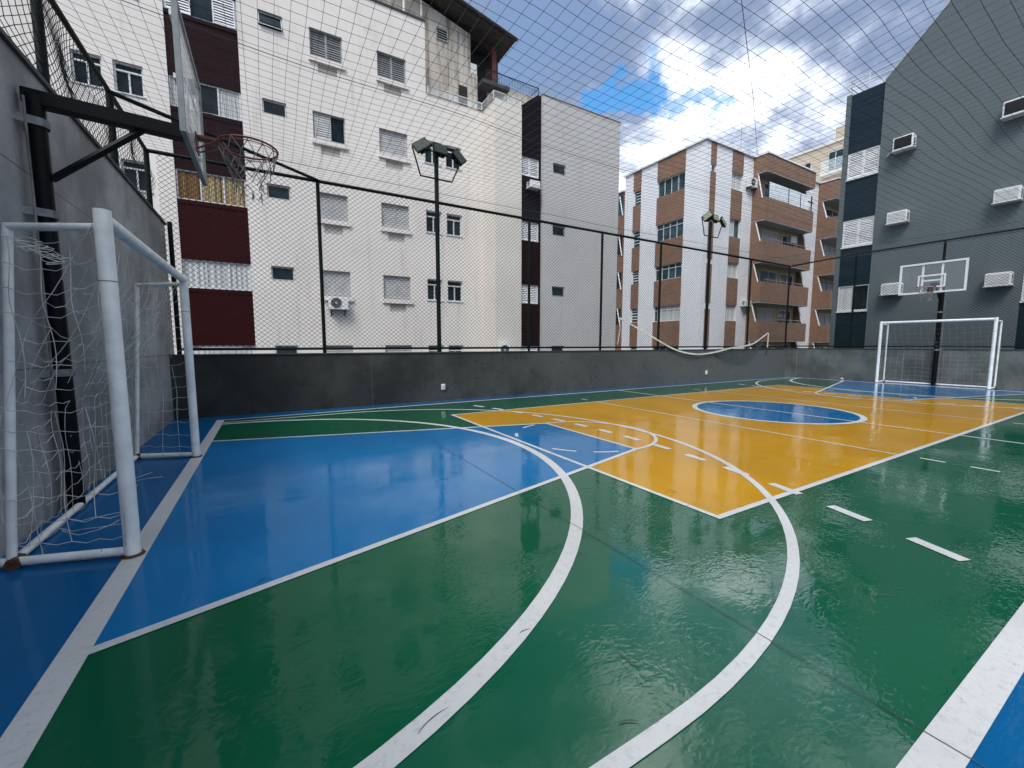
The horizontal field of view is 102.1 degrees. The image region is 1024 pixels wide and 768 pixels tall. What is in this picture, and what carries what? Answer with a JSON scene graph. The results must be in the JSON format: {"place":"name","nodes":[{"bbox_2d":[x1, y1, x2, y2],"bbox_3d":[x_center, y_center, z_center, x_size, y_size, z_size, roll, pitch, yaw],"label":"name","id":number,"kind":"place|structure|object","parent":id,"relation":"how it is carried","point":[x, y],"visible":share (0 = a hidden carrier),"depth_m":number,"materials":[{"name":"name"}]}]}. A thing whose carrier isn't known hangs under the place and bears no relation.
{"place":"outdoors","nodes":[
{"label":"outdoors","id":0,"kind":"place"},
{"bbox_2d":[0,376,1023,767],"bbox_3d":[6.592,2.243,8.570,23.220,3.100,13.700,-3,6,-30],"label":"court floor","id":1,"kind":"structure","parent":0,"point":[44,608],"depth_m":2.62,"materials":[{"name":"blue paint"}]},
{"bbox_2d":[0,26,173,558],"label":"boundary wall","id":2,"kind":"structure","parent":1,"relation":"on","point":[104,182],"depth_m":4.26,"materials":[{"name":"grey paint"}]},
{"bbox_2d":[0,0,155,206],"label":"chain link fence","id":3,"kind":"object","parent":2,"relation":"on","point":[39,36],"visible":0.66,"depth_m":4.79,"materials":[{"name":"black metal"}]},
{"bbox_2d":[0,208,202,570],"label":"futsal goal","id":4,"kind":"object","parent":1,"relation":"on","point":[105,227],"visible":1,"depth_m":2.83,"materials":[{"name":"white paint"}]},
{"bbox_2d":[11,0,278,510],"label":"basketball hoop","id":5,"kind":"object","parent":1,"relation":"on","point":[37,105],"visible":0.98,"depth_m":3.64,"materials":[{"name":"black metal"}]},
{"bbox_2d":[169,349,785,419],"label":"wall","id":6,"kind":"structure","parent":1,"relation":"on","point":[238,384],"depth_m":10.76,"materials":[{"name":"concrete"}]},
{"bbox_2d":[411,137,466,351],"bbox_3d":[-1.827,-3.491,10.747,1.458,5.319,0.342,-3,6,-30],"label":"floodlight pole","id":7,"kind":"object","parent":6,"relation":"on","point":[457,153],"visible":0.93,"depth_m":10.68,"materials":[{"name":"black metal"}]},
{"bbox_2d":[111,90,790,353],"bbox_3d":[3.614,-2.981,12.903,23.137,3.893,2.167,-3,6,-30],"label":"chain link fence","id":8,"kind":"object","parent":6,"relation":"on","point":[171,246],"visible":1,"depth_m":10.59,"materials":[{"name":"black metal"}]},
{"bbox_2d":[55,0,1023,265],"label":"overhead net","id":9,"kind":"object","parent":8,"relation":"attached to","point":[643,132],"visible":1,"depth_m":6.75,"materials":[{"name":"black fabric"}]},
{"bbox_2d":[617,317,768,362],"bbox_3d":[7.571,-1.632,16.365,9.261,1.693,0.063,-3,6,-30],"label":"volleyball net","id":10,"kind":"object","parent":8,"relation":"hanging from","point":[691,354],"visible":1,"depth_m":16.83,"materials":[{"name":"fabric"}]},
{"bbox_2d":[701,211,726,348],"bbox_3d":[7.944,-4.031,16.387,1.448,5.319,0.468,-3,6,-30],"label":"floodlight pole","id":11,"kind":"object","parent":6,"relation":"on","point":[709,216],"visible":0.88,"depth_m":16.37,"materials":[{"name":"black metal"}]},
{"bbox_2d":[0,377,1023,767],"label":"court lines","id":12,"kind":"object","parent":1,"relation":"on","point":[964,717],"visible":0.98,"depth_m":2.02,"materials":[{"name":"white paint"}]},
{"bbox_2d":[23,377,1023,767],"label":"green court paint","id":13,"kind":"object","parent":1,"relation":"on","point":[351,661],"visible":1,"depth_m":2.16,"materials":[{"name":"green paint"}]},
{"bbox_2d":[94,381,1023,645],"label":"court floor marking","id":14,"kind":"object","parent":1,"relation":"on","point":[319,513],"visible":1,"depth_m":4.14,"materials":[{"name":"blue paint"}]},
{"bbox_2d":[219,415,990,732],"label":"floor scuff marks","id":15,"kind":"object","parent":1,"relation":"on","point":[529,628],"visible":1,"depth_m":1.96,"materials":[{"name":"paint"}]},
{"bbox_2d":[377,379,1022,767],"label":"floor joints","id":16,"kind":"object","parent":1,"relation":"on","point":[755,631],"visible":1,"depth_m":2.31,"materials":[{"name":"paint"}]},
{"bbox_2d":[455,385,1023,514],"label":"yellow court paint","id":17,"kind":"object","parent":1,"relation":"on","point":[710,484],"visible":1,"depth_m":6.91,"materials":[{"name":"yellow paint"}]},
{"bbox_2d":[697,401,859,422],"bbox_3d":[5.891,0.602,9.398,3.100,0.001,3.100,-3,6,-30],"label":"blue centre circle","id":18,"kind":"object","parent":17,"relation":"on","point":[744,411],"visible":1,"depth_m":9.12,"materials":[{"name":"paint"}]},
{"bbox_2d":[781,348,1023,389],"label":"wall","id":19,"kind":"structure","parent":1,"relation":"on","point":[848,363],"depth_m":15.89,"materials":[{"name":"grey concrete"}]},
{"bbox_2d":[786,227,1023,347],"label":"chain link fence","id":20,"kind":"object","parent":19,"relation":"on","point":[856,258],"visible":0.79,"depth_m":15.91,"materials":[{"name":"black metal"}]},
{"bbox_2d":[898,258,969,384],"bbox_3d":[14.873,-2.098,14.683,1.444,4.365,1.318,1,6,12],"label":"basketball hoop","id":21,"kind":"object","parent":1,"relation":"on","point":[940,295],"visible":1,"depth_m":14.86,"materials":[{"name":"black metal"}]},
{"bbox_2d":[875,317,1002,389],"bbox_3d":[15.342,-1.127,15.048,0.799,2.388,3.088,-3,6,-30],"label":"futsal goal","id":22,"kind":"object","parent":1,"relation":"on","point":[996,320],"visible":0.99,"depth_m":14.46,"materials":[{"name":"white paint"}]},
{"bbox_2d":[242,0,949,190],"label":"sky","id":23,"kind":"structure","parent":0,"point":[663,7],"materials":[{"name":"blue"}]},
{"label":"ground","id":24,"kind":"structure","parent":0,"visible":0},
{"bbox_2d":[0,0,620,353],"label":"apartment building","id":25,"kind":"structure","parent":24,"relation":"on","point":[417,8],"depth_m":15.30,"materials":[{"name":"white paint"}]},
{"bbox_2d":[70,49,102,86],"bbox_3d":[-11.884,-8.792,11.606,0.640,0.850,0.066,-3,6,-30],"label":"window","id":26,"kind":"structure","parent":25,"relation":"in","point":[99,67],"depth_m":11.59,"materials":[{"name":"black glass"}]},
{"bbox_2d":[113,60,144,96],"bbox_3d":[-11.125,-8.835,12.048,0.660,0.850,0.066,-3,6,-30],"label":"window","id":27,"kind":"structure","parent":25,"relation":"in","point":[130,67],"depth_m":12.04,"materials":[{"name":"black glass"}]},
{"bbox_2d":[121,159,151,190],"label":"window","id":28,"kind":"structure","parent":25,"relation":"in","point":[127,161],"depth_m":12.29,"materials":[{"name":"glass"}]},
{"bbox_2d":[163,0,236,30],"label":"window","id":29,"kind":"structure","parent":25,"relation":"in","point":[212,6],"depth_m":12.84,"materials":[{"name":"white metal"}]},
{"bbox_2d":[168,75,241,120],"bbox_3d":[-9.552,-8.902,12.962,1.820,0.890,0.053,-3,6,-30],"label":"window","id":30,"kind":"structure","parent":25,"relation":"in","point":[171,80],"depth_m":13.07,"materials":[{"name":"white metal"}]},
{"bbox_2d":[175,168,246,207],"bbox_3d":[-9.552,-6.219,13.219,1.820,0.900,0.053,-3,6,-30],"label":"window","id":31,"kind":"structure","parent":25,"relation":"in","point":[184,172],"depth_m":13.19,"materials":[{"name":"white metal"}]},
{"bbox_2d":[182,259,251,290],"bbox_3d":[-9.552,-3.527,13.477,1.820,0.890,0.053,-3,6,-30],"label":"window","id":32,"kind":"structure","parent":25,"relation":"in","point":[222,264],"depth_m":13.46,"materials":[{"name":"white metal"}]},
{"bbox_2d":[193,346,255,353],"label":"window","id":33,"kind":"structure","parent":25,"relation":"in","point":[219,351],"depth_m":13.72,"materials":[{"name":"white metal"}]},
{"bbox_2d":[258,11,282,32],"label":"window","id":34,"kind":"structure","parent":25,"relation":"in","point":[262,16],"depth_m":13.56,"materials":[{"name":"black glass"}]},
{"bbox_2d":[262,99,286,118],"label":"window","id":35,"kind":"structure","parent":25,"relation":"in","point":[264,103],"depth_m":13.84,"materials":[{"name":"black glass"}]},
{"bbox_2d":[267,184,290,200],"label":"window","id":36,"kind":"structure","parent":25,"relation":"in","point":[270,188],"depth_m":14.09,"materials":[{"name":"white glass"}]},
{"bbox_2d":[271,266,294,280],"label":"window","id":37,"kind":"structure","parent":25,"relation":"in","point":[288,277],"depth_m":14.35,"materials":[{"name":"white glass"}]},
{"bbox_2d":[275,345,297,352],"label":"window","id":38,"kind":"structure","parent":25,"relation":"in","point":[278,346],"depth_m":14.60,"materials":[{"name":"white glass"}]},
{"bbox_2d":[309,28,341,63],"bbox_3d":[-6.514,-11.760,14.485,1.050,0.890,0.053,-3,6,-30],"label":"window","id":39,"kind":"structure","parent":25,"relation":"in","point":[314,35],"depth_m":14.47,"materials":[{"name":"grey metal"}]},
{"bbox_2d":[313,112,344,143],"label":"window","id":40,"kind":"structure","parent":25,"relation":"in","point":[322,116],"depth_m":14.71,"materials":[{"name":"grey metal"}]},
{"bbox_2d":[320,193,347,220],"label":"window","id":41,"kind":"structure","parent":25,"relation":"in","point":[333,204],"depth_m":15.02,"materials":[{"name":"grey metal"}]},
{"bbox_2d":[323,270,350,295],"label":"window","id":42,"kind":"structure","parent":25,"relation":"in","point":[325,273],"depth_m":15.28,"materials":[{"name":"grey metal"}]},
{"bbox_2d":[328,296,348,315],"bbox_3d":[-6.343,-2.837,15.135,0.660,0.680,0.320,-3,6,-30],"label":"air conditioner","id":43,"kind":"object","parent":25,"relation":"attached to","point":[339,304],"visible":0.77,"depth_m":15.01,"materials":[{"name":"white plastic"}]},
{"bbox_2d":[326,345,352,352],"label":"window","id":44,"kind":"structure","parent":25,"relation":"in","point":[328,351],"depth_m":15.52,"materials":[{"name":"white glass"}]},
{"bbox_2d":[377,52,405,83],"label":"window","id":45,"kind":"structure","parent":25,"relation":"in","point":[382,58],"depth_m":15.60,"materials":[{"name":"grey metal"}]},
{"bbox_2d":[379,129,406,157],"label":"window","id":46,"kind":"structure","parent":25,"relation":"in","point":[398,140],"depth_m":15.86,"materials":[{"name":"grey metal"}]},
{"bbox_2d":[381,203,408,229],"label":"window","id":47,"kind":"structure","parent":25,"relation":"in","point":[386,212],"depth_m":16.12,"materials":[{"name":"grey metal"}]},
{"bbox_2d":[383,275,409,298],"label":"window","id":48,"kind":"structure","parent":25,"relation":"in","point":[399,294],"depth_m":16.38,"materials":[{"name":"grey metal"}]},
{"bbox_2d":[385,345,411,351],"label":"window","id":49,"kind":"structure","parent":25,"relation":"in","point":[386,350],"depth_m":16.60,"materials":[{"name":"white glass"}]},
{"bbox_2d":[425,141,439,164],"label":"window","id":50,"kind":"structure","parent":25,"relation":"in","point":[427,155],"depth_m":16.64,"materials":[{"name":"white glass"}]},
{"bbox_2d":[426,210,440,233],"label":"window","id":51,"kind":"structure","parent":25,"relation":"in","point":[430,215],"depth_m":16.89,"materials":[{"name":"black glass"}]},
{"bbox_2d":[427,279,441,300],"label":"window","id":52,"kind":"structure","parent":25,"relation":"in","point":[429,288],"depth_m":17.14,"materials":[{"name":"black glass"}]},
{"bbox_2d":[429,345,442,351],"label":"window","id":53,"kind":"structure","parent":25,"relation":"in","point":[430,350],"depth_m":17.38,"materials":[{"name":"white metal"}]},
{"bbox_2d":[436,26,447,42],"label":"window","id":54,"kind":"structure","parent":25,"relation":"in","point":[441,31],"depth_m":17.53,"materials":[{"name":"grey metal"}]},
{"bbox_2d":[446,146,460,169],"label":"window","id":55,"kind":"structure","parent":25,"relation":"in","point":[449,148],"depth_m":17.07,"materials":[{"name":"black glass"}]},
{"bbox_2d":[447,214,460,235],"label":"window","id":56,"kind":"structure","parent":25,"relation":"in","point":[457,219],"depth_m":17.37,"materials":[{"name":"black glass"}]},
{"bbox_2d":[448,281,461,301],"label":"window","id":57,"kind":"structure","parent":25,"relation":"in","point":[450,297],"depth_m":17.64,"materials":[{"name":"black glass"}]},
{"bbox_2d":[449,345,462,351],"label":"window","id":58,"kind":"structure","parent":25,"relation":"in","point":[450,350],"depth_m":17.87,"materials":[{"name":"white metal"}]},
{"bbox_2d":[459,85,466,106],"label":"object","id":59,"kind":"structure","parent":25,"relation":"in","point":[463,93],"depth_m":18.22,"materials":[{"name":"grey"}]},
{"bbox_2d":[498,344,510,350],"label":"air conditioner","id":60,"kind":"object","parent":25,"relation":"attached to","point":[502,345],"visible":0.36,"depth_m":17.40,"materials":[{"name":"white plastic"}]},
{"bbox_2d":[521,284,537,303],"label":"window","id":61,"kind":"structure","parent":25,"relation":"in","point":[533,292],"depth_m":18.33,"materials":[{"name":"white metal"}]},
{"bbox_2d":[521,346,537,350],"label":"window","id":62,"kind":"structure","parent":25,"relation":"in","point":[521,346],"depth_m":18.58,"materials":[{"name":"white metal"}]},
{"bbox_2d":[522,221,537,241],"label":"window","id":63,"kind":"structure","parent":25,"relation":"in","point":[534,232],"depth_m":18.11,"materials":[{"name":"white metal"}]},
{"bbox_2d":[522,156,538,178],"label":"window","id":64,"kind":"structure","parent":25,"relation":"in","point":[534,169],"depth_m":17.82,"materials":[{"name":"white metal"}]},
{"bbox_2d":[527,178,540,191],"bbox_3d":[0.924,-8.519,17.689,0.560,0.365,0.365,-3,6,-30],"label":"air conditioner","id":65,"kind":"object","parent":25,"relation":"attached to","point":[532,188],"visible":0.91,"depth_m":17.57,"materials":[{"name":"white plastic"}]},
{"bbox_2d":[551,346,562,350],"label":"window","id":66,"kind":"structure","parent":25,"relation":"in","point":[552,349],"depth_m":19.17,"materials":[{"name":"black glass"}]},
{"bbox_2d":[552,226,563,236],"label":"window","id":67,"kind":"structure","parent":25,"relation":"in","point":[558,229],"depth_m":18.67,"materials":[{"name":"black glass"}]},
{"bbox_2d":[552,286,563,296],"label":"window","id":68,"kind":"structure","parent":25,"relation":"in","point":[560,293],"depth_m":18.95,"materials":[{"name":"black glass"}]},
{"bbox_2d":[553,163,564,175],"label":"window","id":69,"kind":"structure","parent":25,"relation":"in","point":[555,167],"depth_m":18.41,"materials":[{"name":"black glass"}]},
{"bbox_2d":[615,127,840,349],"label":"apartment building","id":70,"kind":"structure","parent":24,"relation":"on","point":[700,180],"depth_m":28.83,"materials":[{"name":"white paint"}]},
{"bbox_2d":[632,309,637,322],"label":"window","id":71,"kind":"structure","parent":70,"relation":"in","point":[633,313],"depth_m":31.44,"materials":[{"name":"white metal"}]},
{"bbox_2d":[633,270,638,283],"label":"window","id":72,"kind":"structure","parent":70,"relation":"in","point":[634,279],"depth_m":31.16,"materials":[{"name":"white metal"}]},
{"bbox_2d":[634,231,639,246],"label":"window","id":73,"kind":"structure","parent":70,"relation":"in","point":[638,234],"depth_m":30.91,"materials":[{"name":"grey glass"}]},
{"bbox_2d":[635,190,640,205],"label":"window","id":74,"kind":"structure","parent":70,"relation":"in","point":[637,202],"depth_m":30.67,"materials":[{"name":"white metal"}]},
{"bbox_2d":[653,348,678,349],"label":"window","id":75,"kind":"structure","parent":70,"relation":"in","point":[653,348],"depth_m":29.33,"materials":[{"name":"black metal"}]},
{"bbox_2d":[654,305,679,321],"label":"window","id":76,"kind":"structure","parent":70,"relation":"in","point":[665,317],"depth_m":28.78,"materials":[{"name":"white glass"}]},
{"bbox_2d":[655,262,681,280],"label":"window","id":77,"kind":"structure","parent":70,"relation":"in","point":[676,264],"depth_m":28.53,"materials":[{"name":"glass"}]},
{"bbox_2d":[657,218,682,240],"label":"window","id":78,"kind":"structure","parent":70,"relation":"in","point":[679,224],"depth_m":28.30,"materials":[{"name":"grey glass"}]},
{"bbox_2d":[658,172,684,197],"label":"window","id":79,"kind":"structure","parent":70,"relation":"in","point":[676,178],"depth_m":28.06,"materials":[{"name":"glass"}]},
{"bbox_2d":[725,305,734,320],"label":"window","id":80,"kind":"structure","parent":70,"relation":"in","point":[731,316],"depth_m":28.43,"materials":[{"name":"white metal"}]},
{"bbox_2d":[727,262,736,277],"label":"window","id":81,"kind":"structure","parent":70,"relation":"in","point":[730,268],"depth_m":28.14,"materials":[{"name":"white metal"}]},
{"bbox_2d":[729,219,738,237],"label":"window","id":82,"kind":"structure","parent":70,"relation":"in","point":[733,226],"depth_m":27.90,"materials":[{"name":"white glass"}]},
{"bbox_2d":[731,173,740,190],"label":"window","id":83,"kind":"structure","parent":70,"relation":"in","point":[738,183],"depth_m":27.59,"materials":[{"name":"white metal"}]},
{"bbox_2d":[741,301,751,306],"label":"air conditioner","id":84,"kind":"object","parent":70,"relation":"attached to","point":[743,302],"visible":0.69,"depth_m":28.66,"materials":[{"name":"white plastic"}]},
{"bbox_2d":[741,0,756,144],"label":"overhead wire","id":85,"kind":"object","parent":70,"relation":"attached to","point":[749,65],"visible":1,"depth_m":16.78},
{"bbox_2d":[746,177,757,192],"bbox_3d":[16.235,-13.475,28.025,0.850,0.820,0.360,-3,6,-30],"label":"air conditioner","id":86,"kind":"object","parent":70,"relation":"attached to","point":[751,180],"visible":0.88,"depth_m":27.86,"materials":[{"name":"white plastic"}]},
{"bbox_2d":[786,236,796,244],"bbox_3d":[20.961,-10.768,31.012,0.860,0.480,0.375,-3,6,-30],"label":"air conditioner","id":87,"kind":"object","parent":70,"relation":"attached to","point":[791,240],"visible":0.83,"depth_m":30.84,"materials":[{"name":"white plastic"}]},
{"bbox_2d":[787,125,844,181],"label":"apartment building","id":88,"kind":"structure","parent":24,"relation":"on","point":[820,164],"depth_m":37.99,"materials":[{"name":"beige paint"}]},
{"bbox_2d":[828,148,842,170],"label":"window","id":89,"kind":"structure","parent":88,"relation":"in","point":[833,163],"depth_m":37.38,"materials":[{"name":"white glass"}]},
{"bbox_2d":[829,0,1023,349],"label":"apartment building","id":90,"kind":"structure","parent":24,"relation":"on","point":[941,44],"depth_m":16.16,"materials":[{"name":"grey paint"}]},
{"bbox_2d":[837,284,868,310],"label":"window","id":91,"kind":"structure","parent":90,"relation":"in","point":[864,297],"depth_m":18.87,"materials":[{"name":"white metal"}]},
{"bbox_2d":[842,215,874,247],"bbox_3d":[15.536,-6.815,18.592,0.053,1.180,1.150,-3,6,-30],"label":"window","id":92,"kind":"structure","parent":90,"relation":"in","point":[867,223],"depth_m":18.56,"materials":[{"name":"white metal"}]},
{"bbox_2d":[847,144,880,179],"bbox_3d":[15.536,-9.766,18.309,0.053,1.110,1.150,-3,6,-30],"label":"window","id":93,"kind":"structure","parent":90,"relation":"in","point":[863,162],"depth_m":18.29,"materials":[{"name":"white metal"}]},
{"bbox_2d":[879,282,903,295],"bbox_3d":[16.020,-4.000,17.471,0.385,0.490,0.700,-3,6,-30],"label":"air conditioner","id":94,"kind":"object","parent":90,"relation":"attached to","point":[892,287],"visible":0.65,"depth_m":17.37,"materials":[{"name":"white plastic"}]},
{"bbox_2d":[885,209,909,225],"bbox_3d":[16.020,-6.907,17.192,0.385,0.490,0.700,-3,6,-30],"label":"air conditioner","id":95,"kind":"object","parent":90,"relation":"attached to","point":[895,219],"visible":0.69,"depth_m":17.06,"materials":[{"name":"white plastic"}]},
{"bbox_2d":[892,132,916,154],"bbox_3d":[16.020,-9.823,16.913,0.385,0.550,0.700,-3,6,-30],"label":"air conditioner","id":96,"kind":"object","parent":90,"relation":"attached to","point":[906,147],"visible":0.75,"depth_m":16.80,"materials":[{"name":"white plastic"}]},
{"bbox_2d":[983,271,1013,287],"bbox_3d":[17.525,-3.755,14.910,0.385,0.490,0.700,-3,6,-30],"label":"air conditioner","id":97,"kind":"object","parent":90,"relation":"attached to","point":[994,279],"visible":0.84,"depth_m":14.80,"materials":[{"name":"white plastic"}]},
{"bbox_2d":[991,185,1023,205],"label":"air conditioner","id":98,"kind":"object","parent":90,"relation":"attached to","point":[1004,195],"visible":0.9,"depth_m":14.53,"materials":[{"name":"white plastic"}]},
{"bbox_2d":[1000,96,1023,121],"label":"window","id":99,"kind":"structure","parent":90,"relation":"attached to","point":[1012,109],"depth_m":14.34,"materials":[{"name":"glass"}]},
{"bbox_2d":[1021,276,1023,300],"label":"window","id":100,"kind":"structure","parent":90,"relation":"in","point":[1022,294],"depth_m":14.62,"materials":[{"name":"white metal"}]}
]}

